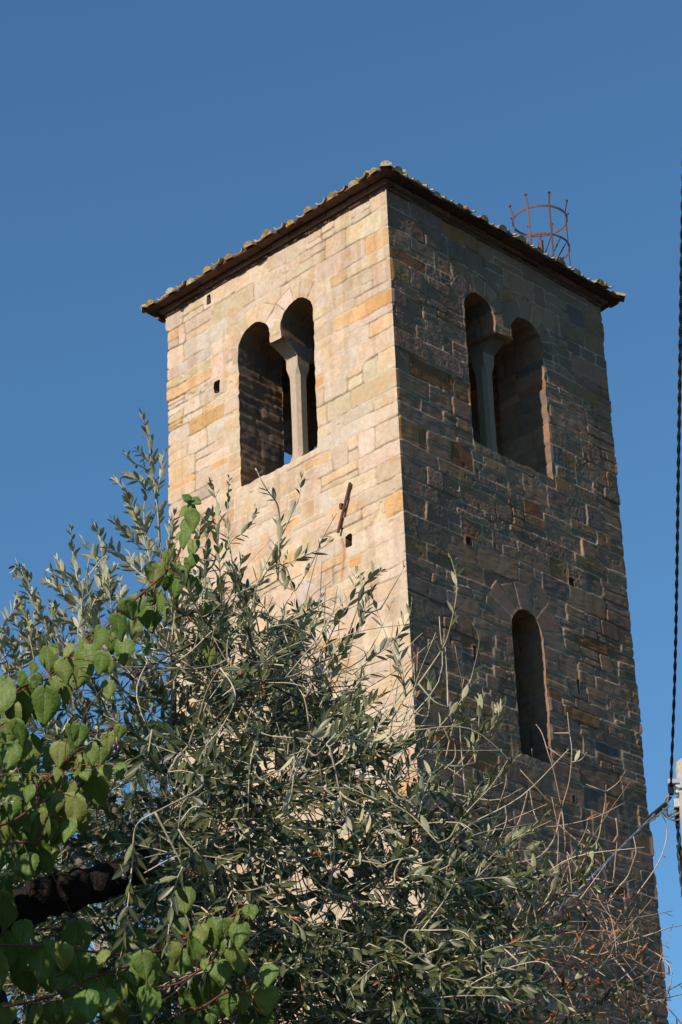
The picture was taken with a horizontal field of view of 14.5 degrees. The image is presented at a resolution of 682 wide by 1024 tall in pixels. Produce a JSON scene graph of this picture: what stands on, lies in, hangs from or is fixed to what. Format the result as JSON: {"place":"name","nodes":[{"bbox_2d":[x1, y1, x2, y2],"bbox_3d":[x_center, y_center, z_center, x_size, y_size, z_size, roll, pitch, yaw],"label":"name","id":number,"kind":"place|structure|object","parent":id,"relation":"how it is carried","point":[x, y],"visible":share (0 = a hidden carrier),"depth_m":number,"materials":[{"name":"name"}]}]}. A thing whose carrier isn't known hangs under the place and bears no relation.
{"place":"outdoors","nodes":[
{"label":"outdoors","id":0,"kind":"place"},
{"bbox_2d":[0,0,681,1023],"label":"sky","id":1,"kind":"structure","parent":0,"point":[143,143],"materials":[{"name":"blue"}]},
{"bbox_3d":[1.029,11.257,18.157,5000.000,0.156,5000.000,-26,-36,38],"label":"ground","id":2,"kind":"structure","parent":0,"visible":0},
{"bbox_2d":[2,684,235,1023],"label":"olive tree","id":3,"kind":"object","parent":2,"relation":"on","point":[118,792],"visible":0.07,"depth_m":14.98,"materials":[{"name":"green plant"}]},
{"bbox_2d":[0,494,279,1023],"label":"climbing vine","id":4,"kind":"object","parent":2,"relation":"on","point":[54,817],"visible":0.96,"depth_m":7.95,"materials":[{"name":"green plant"}]},
{"bbox_2d":[0,408,681,1023],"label":"olive tree","id":5,"kind":"object","parent":2,"relation":"on","point":[404,960],"visible":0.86,"depth_m":8.70,"materials":[{"name":"green plant"}]},
{"bbox_2d":[140,160,668,1023],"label":"bell tower","id":6,"kind":"structure","parent":2,"relation":"on","point":[418,366],"depth_m":25.26,"materials":[{"name":"stone"}]},
{"bbox_2d":[238,297,315,485],"bbox_3d":[-0.409,-1.086,26.048,1.093,1.798,0.603,-26,-36,38],"label":"twin window","id":7,"kind":"structure","parent":6,"relation":"in","point":[260,361],"depth_m":26.29,"materials":[{"name":"stone"}]},
{"bbox_2d":[271,620,302,770],"bbox_3d":[-0.281,1.726,24.575,0.432,1.475,0.602,-26,-36,38],"label":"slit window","id":8,"kind":"structure","parent":6,"relation":"in","point":[277,761],"depth_m":24.61,"materials":[{"name":"stone"}]},
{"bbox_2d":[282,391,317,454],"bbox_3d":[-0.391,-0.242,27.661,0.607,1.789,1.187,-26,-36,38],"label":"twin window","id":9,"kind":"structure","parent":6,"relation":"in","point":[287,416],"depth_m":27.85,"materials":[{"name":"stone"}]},
{"bbox_2d":[470,389,496,443],"bbox_3d":[1.422,-0.290,27.721,1.090,1.793,0.607,-26,-36,38],"label":"twin window","id":10,"kind":"structure","parent":6,"relation":"in","point":[473,394],"depth_m":27.90,"materials":[{"name":"stone"}]},
{"bbox_2d":[464,292,552,478],"bbox_3d":[1.405,-1.125,26.114,0.605,1.795,1.186,-26,-36,38],"label":"twin window","id":11,"kind":"structure","parent":6,"relation":"in","point":[524,417],"depth_m":26.37,"materials":[{"name":"stone"}]},
{"bbox_2d":[476,609,552,763],"bbox_3d":[1.528,1.675,24.667,0.605,1.507,0.476,-26,-36,38],"label":"slit window","id":12,"kind":"structure","parent":6,"relation":"in","point":[528,647],"depth_m":24.78,"materials":[{"name":"stone"}]},
{"bbox_2d":[667,758,681,830],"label":"utility pole","id":13,"kind":"object","parent":2,"relation":"on","point":[676,788],"visible":1,"depth_m":23.54,"materials":[{"name":"concrete"}]},
{"bbox_2d":[455,796,671,1018],"bbox_3d":[0.880,3.222,17.735,0.251,6.499,10.578,-13,-29,19],"label":"power cable","id":14,"kind":"object","parent":13,"relation":"attached to","point":[654,814],"visible":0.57,"depth_m":22.84,"materials":[{"name":"rubber"}]},
{"bbox_2d":[662,793,680,820],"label":"jumper cables","id":15,"kind":"object","parent":13,"relation":"hanging from","point":[671,815],"visible":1,"depth_m":23.48,"materials":[{"name":"grey metal"}]},
{"bbox_2d":[669,162,681,785],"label":"power cable","id":16,"kind":"object","parent":13,"relation":"attached to","point":[677,508],"visible":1,"depth_m":19.66,"materials":[{"name":"black rubber"}]},
{"bbox_2d":[675,810,681,896],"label":"power cable","id":17,"kind":"object","parent":13,"relation":"attached to","point":[678,846],"visible":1,"depth_m":23.51,"materials":[{"name":"black rubber"}]}
]}

